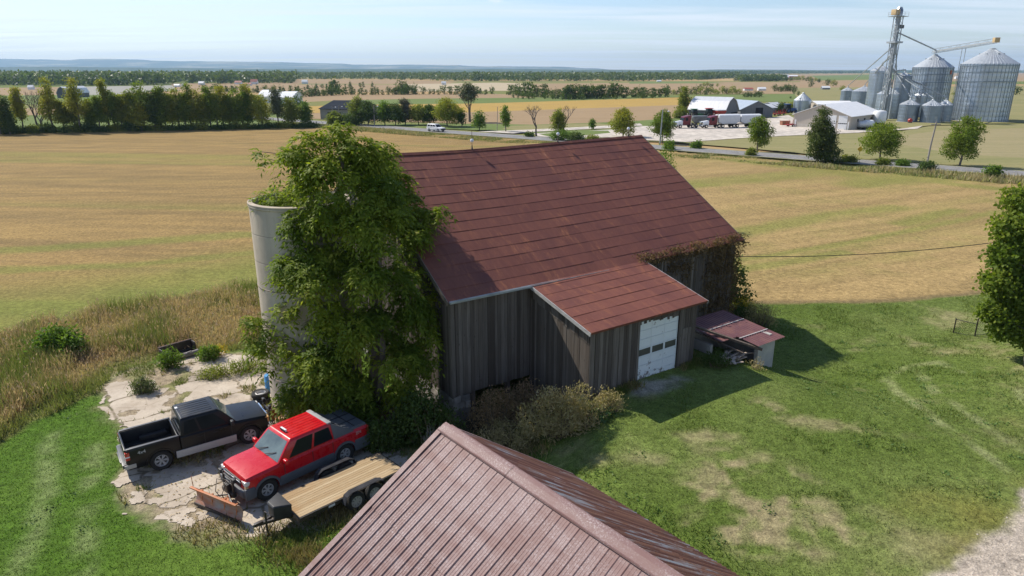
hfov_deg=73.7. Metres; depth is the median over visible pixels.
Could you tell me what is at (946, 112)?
grain bin
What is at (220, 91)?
tree
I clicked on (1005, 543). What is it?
gravel
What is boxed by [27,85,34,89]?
farm building
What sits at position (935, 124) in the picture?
utility pole
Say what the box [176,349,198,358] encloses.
log
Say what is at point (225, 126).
bush
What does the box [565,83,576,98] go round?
tree
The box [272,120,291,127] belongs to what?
bush
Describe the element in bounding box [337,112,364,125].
tree
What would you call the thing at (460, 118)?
tree
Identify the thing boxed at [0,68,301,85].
forest
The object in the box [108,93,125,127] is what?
tree
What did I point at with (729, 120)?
semi truck
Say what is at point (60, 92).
barn
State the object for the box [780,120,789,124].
wagon
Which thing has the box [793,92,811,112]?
grain bin
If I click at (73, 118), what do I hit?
tree
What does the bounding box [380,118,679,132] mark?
meadow
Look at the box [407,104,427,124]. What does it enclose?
tree
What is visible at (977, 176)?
roadside grass
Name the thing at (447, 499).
shed
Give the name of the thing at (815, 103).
shed
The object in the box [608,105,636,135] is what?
tree
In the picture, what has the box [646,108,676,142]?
tree
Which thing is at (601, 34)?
sky
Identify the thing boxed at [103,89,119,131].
tree
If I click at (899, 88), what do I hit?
grain bin
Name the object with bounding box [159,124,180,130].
bush
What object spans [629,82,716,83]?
field
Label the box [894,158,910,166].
shrub
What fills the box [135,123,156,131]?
bush
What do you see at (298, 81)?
field
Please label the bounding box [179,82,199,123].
tree
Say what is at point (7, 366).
tall grass
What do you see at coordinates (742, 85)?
field
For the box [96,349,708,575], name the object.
crack weeds
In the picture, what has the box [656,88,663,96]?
tree
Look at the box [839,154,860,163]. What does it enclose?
shrub
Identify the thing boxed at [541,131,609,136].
lawn island
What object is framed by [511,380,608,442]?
dry bush
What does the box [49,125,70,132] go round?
bush
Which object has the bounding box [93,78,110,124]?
tree
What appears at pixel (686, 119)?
semi truck
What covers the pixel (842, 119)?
overhead door
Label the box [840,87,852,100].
grain bin
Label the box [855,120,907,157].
tree
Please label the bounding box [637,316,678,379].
garage door
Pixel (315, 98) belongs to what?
field
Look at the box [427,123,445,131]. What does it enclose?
white suv
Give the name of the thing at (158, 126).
bush
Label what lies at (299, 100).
tree
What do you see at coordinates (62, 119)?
tree
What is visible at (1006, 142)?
field
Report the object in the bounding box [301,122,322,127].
bush
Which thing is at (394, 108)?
tree
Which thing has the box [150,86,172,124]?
tree
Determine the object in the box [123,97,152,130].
tree
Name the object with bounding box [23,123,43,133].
bush
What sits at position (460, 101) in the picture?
field
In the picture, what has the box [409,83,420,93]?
tree
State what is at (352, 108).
tree
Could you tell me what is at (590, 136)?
shrub
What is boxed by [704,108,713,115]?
tractor
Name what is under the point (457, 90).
tree
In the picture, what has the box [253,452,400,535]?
utility trailer
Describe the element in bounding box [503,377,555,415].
grey bush
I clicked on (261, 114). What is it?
tree
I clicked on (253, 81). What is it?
farm building
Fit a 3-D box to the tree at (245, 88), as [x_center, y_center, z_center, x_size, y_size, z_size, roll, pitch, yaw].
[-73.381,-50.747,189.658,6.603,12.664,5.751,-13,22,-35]
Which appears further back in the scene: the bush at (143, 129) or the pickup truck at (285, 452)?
the bush at (143, 129)
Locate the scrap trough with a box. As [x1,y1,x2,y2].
[158,338,195,356]
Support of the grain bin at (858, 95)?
on the ground at (553, 81)
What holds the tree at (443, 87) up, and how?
on the ground at (553, 81)
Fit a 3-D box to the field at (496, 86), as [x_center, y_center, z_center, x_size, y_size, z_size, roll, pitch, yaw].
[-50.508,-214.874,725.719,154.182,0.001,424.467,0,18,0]
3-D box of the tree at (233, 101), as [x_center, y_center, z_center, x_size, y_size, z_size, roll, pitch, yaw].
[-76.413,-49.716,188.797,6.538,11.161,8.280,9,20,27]
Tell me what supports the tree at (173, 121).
on the ground at (553, 81)
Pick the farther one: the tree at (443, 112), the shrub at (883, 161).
the tree at (443, 112)
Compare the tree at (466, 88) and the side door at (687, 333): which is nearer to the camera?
the side door at (687, 333)
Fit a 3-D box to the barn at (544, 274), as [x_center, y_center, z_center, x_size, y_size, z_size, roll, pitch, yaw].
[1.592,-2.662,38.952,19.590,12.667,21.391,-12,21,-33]
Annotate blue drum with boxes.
[264,373,269,390]
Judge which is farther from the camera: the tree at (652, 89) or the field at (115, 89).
the field at (115, 89)
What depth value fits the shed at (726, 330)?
34.14 m
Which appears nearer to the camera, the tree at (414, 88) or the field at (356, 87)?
the tree at (414, 88)
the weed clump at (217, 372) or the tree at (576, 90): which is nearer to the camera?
the weed clump at (217, 372)
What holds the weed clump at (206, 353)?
on the concrete yard at (123, 401)
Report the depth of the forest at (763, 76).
1044.74 m
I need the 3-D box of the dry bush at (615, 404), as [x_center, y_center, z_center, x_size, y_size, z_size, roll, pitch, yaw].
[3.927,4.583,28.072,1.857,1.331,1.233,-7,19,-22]
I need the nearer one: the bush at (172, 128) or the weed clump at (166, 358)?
the weed clump at (166, 358)
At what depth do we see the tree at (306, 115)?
192.43 m
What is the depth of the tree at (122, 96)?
178.51 m
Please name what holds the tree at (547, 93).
on the ground at (553, 81)
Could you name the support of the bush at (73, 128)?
on the ground at (553, 81)
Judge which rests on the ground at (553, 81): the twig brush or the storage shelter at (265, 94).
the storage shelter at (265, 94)
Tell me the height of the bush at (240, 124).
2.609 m
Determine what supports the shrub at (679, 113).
on the ground at (553, 81)
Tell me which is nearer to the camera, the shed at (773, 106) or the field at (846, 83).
the shed at (773, 106)
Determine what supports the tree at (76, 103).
on the ground at (553, 81)
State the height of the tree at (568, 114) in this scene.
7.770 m
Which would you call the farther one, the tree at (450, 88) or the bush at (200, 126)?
the tree at (450, 88)
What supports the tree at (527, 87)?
on the ground at (553, 81)
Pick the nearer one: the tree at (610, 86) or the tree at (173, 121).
the tree at (173, 121)
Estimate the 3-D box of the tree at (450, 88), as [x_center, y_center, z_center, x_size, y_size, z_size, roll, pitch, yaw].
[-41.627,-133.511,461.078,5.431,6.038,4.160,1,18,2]
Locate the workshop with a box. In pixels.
[792,101,876,129]
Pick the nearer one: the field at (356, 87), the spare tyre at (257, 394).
the spare tyre at (257, 394)
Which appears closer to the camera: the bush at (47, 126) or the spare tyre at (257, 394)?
the spare tyre at (257, 394)
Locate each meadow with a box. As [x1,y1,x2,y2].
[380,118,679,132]
[503,123,611,129]
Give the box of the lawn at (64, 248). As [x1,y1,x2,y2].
[0,184,1023,575]
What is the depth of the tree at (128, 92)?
178.47 m
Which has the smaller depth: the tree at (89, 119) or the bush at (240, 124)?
the tree at (89, 119)
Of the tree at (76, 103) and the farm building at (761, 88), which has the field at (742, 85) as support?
the farm building at (761, 88)
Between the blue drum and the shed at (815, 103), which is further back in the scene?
the shed at (815, 103)
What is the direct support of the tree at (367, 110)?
on the ground at (553, 81)
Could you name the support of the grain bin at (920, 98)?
on the ground at (553, 81)
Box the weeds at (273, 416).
[265,405,281,421]
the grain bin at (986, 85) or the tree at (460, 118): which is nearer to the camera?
the tree at (460, 118)
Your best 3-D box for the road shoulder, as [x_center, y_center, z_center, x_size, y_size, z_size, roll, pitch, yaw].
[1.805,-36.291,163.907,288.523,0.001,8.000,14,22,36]
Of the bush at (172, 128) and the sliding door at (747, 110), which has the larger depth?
the sliding door at (747, 110)
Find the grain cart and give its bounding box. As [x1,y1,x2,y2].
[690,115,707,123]
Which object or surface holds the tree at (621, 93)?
on the ground at (553, 81)
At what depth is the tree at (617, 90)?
402.03 m
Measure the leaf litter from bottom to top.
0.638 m
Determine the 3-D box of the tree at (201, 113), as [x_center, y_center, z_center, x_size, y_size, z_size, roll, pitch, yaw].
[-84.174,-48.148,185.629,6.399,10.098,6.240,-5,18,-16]
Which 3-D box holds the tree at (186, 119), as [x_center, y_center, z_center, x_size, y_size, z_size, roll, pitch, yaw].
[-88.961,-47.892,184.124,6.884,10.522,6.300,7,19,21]
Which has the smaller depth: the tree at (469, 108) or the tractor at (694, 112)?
the tree at (469, 108)
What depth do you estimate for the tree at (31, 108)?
172.72 m
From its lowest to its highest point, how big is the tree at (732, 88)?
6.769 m
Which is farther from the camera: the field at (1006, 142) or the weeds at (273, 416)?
the field at (1006, 142)
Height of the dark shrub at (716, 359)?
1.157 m
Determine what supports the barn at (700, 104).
on the ground at (553, 81)
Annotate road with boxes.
[267,117,1023,175]
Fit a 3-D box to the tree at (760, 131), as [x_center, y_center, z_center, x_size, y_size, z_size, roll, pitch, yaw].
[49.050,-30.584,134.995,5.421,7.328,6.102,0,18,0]
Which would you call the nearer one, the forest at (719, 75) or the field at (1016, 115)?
the field at (1016, 115)
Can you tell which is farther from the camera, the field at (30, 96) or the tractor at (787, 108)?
the field at (30, 96)
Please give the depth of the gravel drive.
184.52 m
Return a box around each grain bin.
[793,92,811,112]
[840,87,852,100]
[851,86,867,104]
[865,65,887,108]
[875,87,899,118]
[894,71,912,118]
[897,99,919,121]
[909,54,954,102]
[913,93,926,116]
[919,99,942,122]
[940,99,952,121]
[951,48,1020,121]
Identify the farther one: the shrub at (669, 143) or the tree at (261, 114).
the tree at (261, 114)
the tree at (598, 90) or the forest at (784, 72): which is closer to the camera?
the tree at (598, 90)
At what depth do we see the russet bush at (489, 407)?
29.67 m
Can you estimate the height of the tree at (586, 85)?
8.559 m
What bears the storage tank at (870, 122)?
on the ground at (553, 81)
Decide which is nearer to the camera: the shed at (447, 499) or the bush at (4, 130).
the shed at (447, 499)
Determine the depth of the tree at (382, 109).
197.90 m
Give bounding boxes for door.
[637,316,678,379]
[680,326,692,365]
[744,107,752,113]
[755,108,762,115]
[828,115,836,126]
[837,115,847,129]
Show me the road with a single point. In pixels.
(913, 165)
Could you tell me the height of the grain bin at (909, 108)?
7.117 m
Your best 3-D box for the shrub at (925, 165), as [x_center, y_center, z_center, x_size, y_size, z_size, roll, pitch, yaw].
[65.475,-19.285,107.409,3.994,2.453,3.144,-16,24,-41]
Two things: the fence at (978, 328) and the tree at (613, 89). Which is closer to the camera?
the fence at (978, 328)
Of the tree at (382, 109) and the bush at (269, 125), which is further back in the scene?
the tree at (382, 109)
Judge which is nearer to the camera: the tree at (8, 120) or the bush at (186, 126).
the tree at (8, 120)
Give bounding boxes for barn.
[56,86,89,97]
[334,125,744,422]
[687,96,738,113]
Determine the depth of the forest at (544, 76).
1168.89 m
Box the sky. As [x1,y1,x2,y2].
[0,0,1023,69]
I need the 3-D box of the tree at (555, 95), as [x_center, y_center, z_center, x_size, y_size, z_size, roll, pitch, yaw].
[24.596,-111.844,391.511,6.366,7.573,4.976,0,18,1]
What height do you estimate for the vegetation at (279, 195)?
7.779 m
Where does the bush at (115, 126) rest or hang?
on the ground at (553, 81)
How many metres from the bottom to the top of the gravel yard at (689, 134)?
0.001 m
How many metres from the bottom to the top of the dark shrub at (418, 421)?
2.787 m
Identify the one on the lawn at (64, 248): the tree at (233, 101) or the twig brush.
the twig brush
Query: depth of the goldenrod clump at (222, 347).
38.17 m
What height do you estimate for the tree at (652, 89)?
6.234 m
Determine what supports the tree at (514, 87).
on the ground at (553, 81)
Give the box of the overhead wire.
[734,242,992,256]
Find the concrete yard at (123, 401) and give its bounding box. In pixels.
[99,352,407,536]
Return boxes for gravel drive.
[479,123,641,132]
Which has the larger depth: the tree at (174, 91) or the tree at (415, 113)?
the tree at (415, 113)
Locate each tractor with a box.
[689,109,703,115]
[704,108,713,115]
[782,104,797,112]
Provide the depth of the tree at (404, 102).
199.85 m
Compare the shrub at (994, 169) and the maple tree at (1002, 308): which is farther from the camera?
the shrub at (994, 169)
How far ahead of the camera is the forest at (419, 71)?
5622.40 m
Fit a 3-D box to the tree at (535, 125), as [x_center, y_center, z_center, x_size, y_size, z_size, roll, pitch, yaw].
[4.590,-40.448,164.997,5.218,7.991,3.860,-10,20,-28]
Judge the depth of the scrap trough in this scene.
38.61 m
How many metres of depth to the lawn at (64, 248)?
29.75 m
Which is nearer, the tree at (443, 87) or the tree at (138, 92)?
the tree at (138, 92)
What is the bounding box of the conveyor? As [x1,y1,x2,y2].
[932,37,1000,100]
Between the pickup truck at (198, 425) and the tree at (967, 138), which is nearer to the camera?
the pickup truck at (198, 425)
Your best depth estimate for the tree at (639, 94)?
402.94 m
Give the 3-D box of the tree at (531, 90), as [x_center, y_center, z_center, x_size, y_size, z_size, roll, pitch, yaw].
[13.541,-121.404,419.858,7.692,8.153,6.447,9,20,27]
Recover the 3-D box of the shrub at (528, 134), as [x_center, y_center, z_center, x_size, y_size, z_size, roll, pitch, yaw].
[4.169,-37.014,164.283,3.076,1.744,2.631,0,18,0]
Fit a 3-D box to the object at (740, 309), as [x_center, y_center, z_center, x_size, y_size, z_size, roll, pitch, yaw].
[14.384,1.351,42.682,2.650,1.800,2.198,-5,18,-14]
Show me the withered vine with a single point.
(720, 247)
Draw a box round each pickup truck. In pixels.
[116,396,272,470]
[189,409,369,523]
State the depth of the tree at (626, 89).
404.17 m
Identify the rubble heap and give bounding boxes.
[720,348,753,364]
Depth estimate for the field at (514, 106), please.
324.13 m
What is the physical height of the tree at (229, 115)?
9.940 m
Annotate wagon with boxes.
[713,109,726,114]
[780,120,789,124]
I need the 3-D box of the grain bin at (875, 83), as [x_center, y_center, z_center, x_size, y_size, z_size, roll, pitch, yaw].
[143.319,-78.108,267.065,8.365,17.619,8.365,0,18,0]
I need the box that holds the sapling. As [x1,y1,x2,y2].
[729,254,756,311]
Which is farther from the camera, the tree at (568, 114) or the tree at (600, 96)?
the tree at (600, 96)
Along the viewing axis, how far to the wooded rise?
6305.84 m
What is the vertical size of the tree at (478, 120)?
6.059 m
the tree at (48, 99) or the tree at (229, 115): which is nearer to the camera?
the tree at (48, 99)
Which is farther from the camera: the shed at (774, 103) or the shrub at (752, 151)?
the shed at (774, 103)
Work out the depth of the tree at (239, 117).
187.87 m
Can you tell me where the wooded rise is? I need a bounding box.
[0,67,1023,72]
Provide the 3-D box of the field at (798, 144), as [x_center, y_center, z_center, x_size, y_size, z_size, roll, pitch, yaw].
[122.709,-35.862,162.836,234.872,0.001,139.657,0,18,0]
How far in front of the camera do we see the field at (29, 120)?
210.60 m
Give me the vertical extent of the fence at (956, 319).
1.080 m
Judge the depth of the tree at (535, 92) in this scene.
416.68 m
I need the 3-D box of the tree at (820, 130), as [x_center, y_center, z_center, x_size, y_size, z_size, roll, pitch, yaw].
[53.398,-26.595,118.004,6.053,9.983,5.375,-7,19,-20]
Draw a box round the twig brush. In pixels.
[421,424,439,443]
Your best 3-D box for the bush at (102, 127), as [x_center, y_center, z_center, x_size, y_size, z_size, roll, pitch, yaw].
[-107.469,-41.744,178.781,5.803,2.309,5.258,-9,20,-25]
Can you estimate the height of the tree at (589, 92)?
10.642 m
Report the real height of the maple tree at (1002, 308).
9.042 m
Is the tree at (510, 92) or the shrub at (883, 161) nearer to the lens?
the shrub at (883, 161)
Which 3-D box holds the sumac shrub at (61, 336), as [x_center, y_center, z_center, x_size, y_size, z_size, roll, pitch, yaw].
[-25.112,2.997,37.837,3.467,2.229,2.664,0,18,0]
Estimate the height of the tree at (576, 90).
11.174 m
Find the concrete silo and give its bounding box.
[247,191,361,416]
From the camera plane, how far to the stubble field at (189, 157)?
120.07 m
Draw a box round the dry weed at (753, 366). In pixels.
[747,356,766,369]
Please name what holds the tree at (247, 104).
on the ground at (553, 81)
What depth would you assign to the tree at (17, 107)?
171.66 m
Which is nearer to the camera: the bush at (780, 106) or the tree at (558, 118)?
the tree at (558, 118)
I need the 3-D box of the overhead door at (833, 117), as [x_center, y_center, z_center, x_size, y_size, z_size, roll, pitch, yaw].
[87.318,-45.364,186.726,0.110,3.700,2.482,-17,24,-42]
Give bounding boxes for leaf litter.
[152,386,537,542]
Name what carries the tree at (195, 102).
on the ground at (553, 81)
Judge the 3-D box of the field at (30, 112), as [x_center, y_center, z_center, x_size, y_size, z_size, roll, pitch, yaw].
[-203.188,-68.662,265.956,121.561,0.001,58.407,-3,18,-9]
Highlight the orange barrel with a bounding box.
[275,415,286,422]
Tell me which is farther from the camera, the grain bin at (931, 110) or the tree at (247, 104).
the grain bin at (931, 110)
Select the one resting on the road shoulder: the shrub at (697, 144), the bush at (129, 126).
the shrub at (697, 144)
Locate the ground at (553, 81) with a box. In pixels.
[0,73,1023,183]
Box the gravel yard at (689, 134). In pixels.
[534,115,920,141]
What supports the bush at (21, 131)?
on the ground at (553, 81)
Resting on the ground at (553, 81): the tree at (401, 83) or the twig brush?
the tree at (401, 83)
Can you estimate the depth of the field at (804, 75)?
2371.74 m
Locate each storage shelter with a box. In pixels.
[259,90,281,102]
[280,91,302,102]
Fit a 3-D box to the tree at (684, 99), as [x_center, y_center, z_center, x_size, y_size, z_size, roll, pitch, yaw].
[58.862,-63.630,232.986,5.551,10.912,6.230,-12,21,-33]
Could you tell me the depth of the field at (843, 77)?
1648.94 m
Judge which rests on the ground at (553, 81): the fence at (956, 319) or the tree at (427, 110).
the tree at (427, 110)
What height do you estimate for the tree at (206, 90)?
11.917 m
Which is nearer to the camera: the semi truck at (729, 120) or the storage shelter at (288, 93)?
the semi truck at (729, 120)
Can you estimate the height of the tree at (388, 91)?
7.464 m
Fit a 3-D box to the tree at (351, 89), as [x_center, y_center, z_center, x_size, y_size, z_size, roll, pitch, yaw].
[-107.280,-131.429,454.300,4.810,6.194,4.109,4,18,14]
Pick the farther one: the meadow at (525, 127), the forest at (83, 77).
the forest at (83, 77)
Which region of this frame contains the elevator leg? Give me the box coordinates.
[848,7,946,119]
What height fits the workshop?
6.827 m
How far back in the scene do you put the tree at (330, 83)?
470.33 m
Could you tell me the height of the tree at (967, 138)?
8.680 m
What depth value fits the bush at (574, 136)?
152.64 m
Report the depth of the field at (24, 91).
554.39 m
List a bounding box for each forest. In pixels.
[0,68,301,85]
[299,71,705,80]
[302,70,586,72]
[680,71,739,79]
[735,73,787,81]
[739,70,957,73]
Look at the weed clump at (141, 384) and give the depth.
33.50 m
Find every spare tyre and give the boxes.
[251,388,269,399]
[252,397,270,405]
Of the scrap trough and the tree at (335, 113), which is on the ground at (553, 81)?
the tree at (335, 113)
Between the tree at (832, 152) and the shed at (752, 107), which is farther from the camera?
the shed at (752, 107)
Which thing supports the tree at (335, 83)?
on the ground at (553, 81)
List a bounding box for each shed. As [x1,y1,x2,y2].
[298,422,739,575]
[736,99,774,117]
[764,102,778,109]
[766,104,777,112]
[811,101,850,107]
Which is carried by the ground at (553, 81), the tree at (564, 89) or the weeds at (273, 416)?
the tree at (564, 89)
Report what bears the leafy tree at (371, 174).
on the lawn at (64, 248)
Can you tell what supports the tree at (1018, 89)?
on the ground at (553, 81)
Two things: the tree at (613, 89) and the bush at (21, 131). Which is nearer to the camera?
the bush at (21, 131)
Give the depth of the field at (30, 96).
393.77 m
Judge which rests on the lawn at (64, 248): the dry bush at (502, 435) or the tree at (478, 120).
the dry bush at (502, 435)
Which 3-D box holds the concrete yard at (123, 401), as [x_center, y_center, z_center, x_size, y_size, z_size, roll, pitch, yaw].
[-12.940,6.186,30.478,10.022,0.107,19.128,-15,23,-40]
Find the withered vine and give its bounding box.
[632,232,750,316]
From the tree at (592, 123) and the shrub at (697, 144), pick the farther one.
the tree at (592, 123)
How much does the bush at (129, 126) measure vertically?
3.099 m
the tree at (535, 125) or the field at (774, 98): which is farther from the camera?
the field at (774, 98)
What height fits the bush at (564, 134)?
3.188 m
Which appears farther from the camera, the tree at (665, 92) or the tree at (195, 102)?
the tree at (665, 92)
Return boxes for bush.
[0,125,16,133]
[7,125,29,133]
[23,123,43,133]
[36,121,57,133]
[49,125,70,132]
[61,123,84,132]
[76,121,99,132]
[93,124,113,132]
[105,122,126,131]
[117,120,141,131]
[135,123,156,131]
[146,122,168,130]
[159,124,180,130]
[176,123,196,129]
[189,121,210,129]
[203,123,223,129]
[218,123,238,129]
[232,120,253,128]
[244,123,267,128]
[258,121,281,128]
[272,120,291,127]
[290,123,307,127]
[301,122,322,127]
[463,380,532,433]
[471,417,542,453]
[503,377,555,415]
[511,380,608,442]
[548,127,570,139]
[567,130,584,140]
[591,384,631,415]
[741,298,780,327]
[776,102,785,112]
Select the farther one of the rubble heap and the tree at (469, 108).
the tree at (469, 108)
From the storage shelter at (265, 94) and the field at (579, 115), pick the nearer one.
the field at (579, 115)
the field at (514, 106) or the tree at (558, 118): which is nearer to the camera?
the tree at (558, 118)
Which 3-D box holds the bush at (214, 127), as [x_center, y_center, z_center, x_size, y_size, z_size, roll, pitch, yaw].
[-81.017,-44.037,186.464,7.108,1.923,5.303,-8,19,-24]
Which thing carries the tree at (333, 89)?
on the ground at (553, 81)
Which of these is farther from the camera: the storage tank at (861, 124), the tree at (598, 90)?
the tree at (598, 90)
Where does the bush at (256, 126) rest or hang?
on the ground at (553, 81)
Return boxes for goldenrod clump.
[210,343,229,355]
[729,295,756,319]
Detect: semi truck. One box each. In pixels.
[675,113,697,127]
[698,114,761,127]
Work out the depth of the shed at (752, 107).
231.99 m
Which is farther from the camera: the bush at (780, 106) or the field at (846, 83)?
the field at (846, 83)
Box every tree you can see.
[0,95,21,133]
[4,85,28,127]
[13,88,44,124]
[28,97,43,124]
[33,75,62,125]
[52,99,70,125]
[61,92,81,124]
[62,77,92,132]
[80,97,97,125]
[87,95,111,126]
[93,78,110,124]
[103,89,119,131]
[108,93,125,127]
[117,92,132,122]
[122,89,138,123]
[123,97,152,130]
[128,80,152,123]
[142,91,165,130]
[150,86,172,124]
[153,84,171,123]
[159,93,183,125]
[161,86,188,125]
[172,90,191,123]
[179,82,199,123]
[184,88,207,129]
[190,92,212,124]
[198,86,216,124]
[203,91,227,123]
[208,85,231,123]
[219,93,238,123]
[222,87,245,121]
[229,91,253,125]
[237,82,256,120]
[237,116,457,430]
[238,91,253,122]
[248,92,275,123]
[267,87,283,121]
[280,97,301,122]
[291,94,302,104]
[297,100,314,123]
[324,110,342,124]
[325,78,336,87]
[325,86,339,94]
[328,76,341,93]
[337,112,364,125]
[345,94,363,116]
[347,86,354,94]
[355,99,379,124]
[374,99,390,124]
[383,87,392,94]
[384,102,406,124]
[394,78,408,94]
[397,98,412,124]
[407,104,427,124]
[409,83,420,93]
[418,103,438,123]
[430,96,464,125]
[439,85,447,93]
[447,86,453,94]
[453,85,458,94]
[456,110,469,126]
[457,82,479,121]
[460,91,475,121]
[471,110,486,130]
[499,105,514,130]
[506,84,513,94]
[508,82,519,94]
[521,82,529,95]
[524,105,540,135]
[525,82,534,93]
[529,84,539,95]
[533,88,540,96]
[539,83,548,95]
[543,86,549,97]
[549,107,567,136]
[550,86,559,98]
[561,87,570,98]
[562,106,576,130]
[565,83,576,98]
[571,80,582,98]
[581,81,599,98]
[583,84,588,98]
[588,118,596,129]
[592,86,602,97]
[596,84,604,98]
[601,84,607,97]
[607,85,613,97]
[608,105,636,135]
[609,82,619,97]
[610,83,625,97]
[617,86,625,97]
[623,86,631,97]
[633,86,644,97]
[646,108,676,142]
[648,87,656,96]
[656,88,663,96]
[658,133,676,168]
[659,84,673,96]
[674,86,691,110]
[696,86,705,93]
[730,84,736,93]
[745,114,775,150]
[804,104,838,161]
[813,127,844,163]
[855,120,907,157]
[938,114,989,165]
[970,182,1023,366]
[1014,86,1022,94]
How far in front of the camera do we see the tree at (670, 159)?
68.78 m
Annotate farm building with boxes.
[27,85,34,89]
[250,79,257,83]
[757,87,765,90]
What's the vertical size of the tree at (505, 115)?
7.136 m
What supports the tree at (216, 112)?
on the ground at (553, 81)
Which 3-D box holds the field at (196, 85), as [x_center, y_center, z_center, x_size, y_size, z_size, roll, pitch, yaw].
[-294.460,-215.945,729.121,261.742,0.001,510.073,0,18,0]
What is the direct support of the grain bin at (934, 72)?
on the ground at (553, 81)
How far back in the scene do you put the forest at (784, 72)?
4040.07 m
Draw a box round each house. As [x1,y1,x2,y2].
[319,100,377,119]
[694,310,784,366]
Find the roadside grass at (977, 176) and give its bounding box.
[294,122,1023,184]
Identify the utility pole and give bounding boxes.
[659,109,669,144]
[927,122,940,162]
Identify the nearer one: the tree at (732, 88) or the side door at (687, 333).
the side door at (687, 333)
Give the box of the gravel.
[977,490,1023,567]
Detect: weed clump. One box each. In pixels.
[126,373,160,395]
[152,344,185,370]
[190,354,266,380]
[193,341,222,362]
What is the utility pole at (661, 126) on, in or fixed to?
on the ground at (553, 81)
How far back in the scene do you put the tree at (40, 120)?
175.04 m
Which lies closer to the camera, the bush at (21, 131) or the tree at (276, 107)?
the bush at (21, 131)
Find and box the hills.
[0,59,607,69]
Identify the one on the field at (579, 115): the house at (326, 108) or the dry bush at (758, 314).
the house at (326, 108)
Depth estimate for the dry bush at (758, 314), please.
42.01 m
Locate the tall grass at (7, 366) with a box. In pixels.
[0,278,263,440]
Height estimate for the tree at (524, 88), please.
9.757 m
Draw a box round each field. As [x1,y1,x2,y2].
[0,87,58,94]
[0,128,995,183]
[1,94,146,103]
[8,108,83,114]
[13,113,298,129]
[86,85,173,94]
[171,82,297,92]
[267,84,399,91]
[293,79,455,83]
[302,94,531,101]
[303,97,689,112]
[310,105,677,124]
[355,95,692,104]
[408,83,529,91]
[533,82,799,94]
[582,124,1023,170]
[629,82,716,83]
[693,94,796,101]
[734,74,852,80]
[793,86,1023,128]
[800,80,893,87]
[812,74,894,79]
[899,128,1023,157]
[952,73,1023,80]
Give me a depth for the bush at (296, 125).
190.90 m
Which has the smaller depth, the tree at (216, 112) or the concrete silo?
the concrete silo
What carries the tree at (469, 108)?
on the ground at (553, 81)
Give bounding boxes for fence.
[953,318,977,335]
[974,318,988,335]
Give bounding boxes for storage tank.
[857,121,866,128]
[863,120,874,128]
[872,110,886,126]
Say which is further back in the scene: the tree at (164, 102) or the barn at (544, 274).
the tree at (164, 102)
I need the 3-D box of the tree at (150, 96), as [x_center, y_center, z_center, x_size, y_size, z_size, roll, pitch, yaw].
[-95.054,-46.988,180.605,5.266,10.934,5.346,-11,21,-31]
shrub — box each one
[17,321,92,359]
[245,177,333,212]
[363,415,409,454]
[388,383,465,446]
[523,131,534,136]
[585,133,598,138]
[663,139,677,150]
[672,106,688,118]
[689,139,705,148]
[700,345,732,368]
[744,145,758,155]
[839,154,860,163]
[874,157,892,164]
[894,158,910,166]
[916,158,940,170]
[980,162,1006,176]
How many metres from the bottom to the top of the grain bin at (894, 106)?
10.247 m
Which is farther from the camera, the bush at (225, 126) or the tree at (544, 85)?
the tree at (544, 85)
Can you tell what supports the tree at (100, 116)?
on the ground at (553, 81)
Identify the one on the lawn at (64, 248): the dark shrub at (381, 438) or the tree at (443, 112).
the dark shrub at (381, 438)
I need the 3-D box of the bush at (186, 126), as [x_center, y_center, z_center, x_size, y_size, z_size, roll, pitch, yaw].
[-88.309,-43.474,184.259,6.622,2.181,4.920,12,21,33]
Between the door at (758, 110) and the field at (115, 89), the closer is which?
the door at (758, 110)
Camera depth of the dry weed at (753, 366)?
32.36 m
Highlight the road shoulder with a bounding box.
[270,117,1021,175]
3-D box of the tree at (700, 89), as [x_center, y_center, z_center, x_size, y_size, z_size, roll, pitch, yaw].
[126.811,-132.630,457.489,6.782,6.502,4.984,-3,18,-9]
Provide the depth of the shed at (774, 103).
274.30 m
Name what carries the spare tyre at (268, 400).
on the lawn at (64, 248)
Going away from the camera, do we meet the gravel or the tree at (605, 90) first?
the gravel

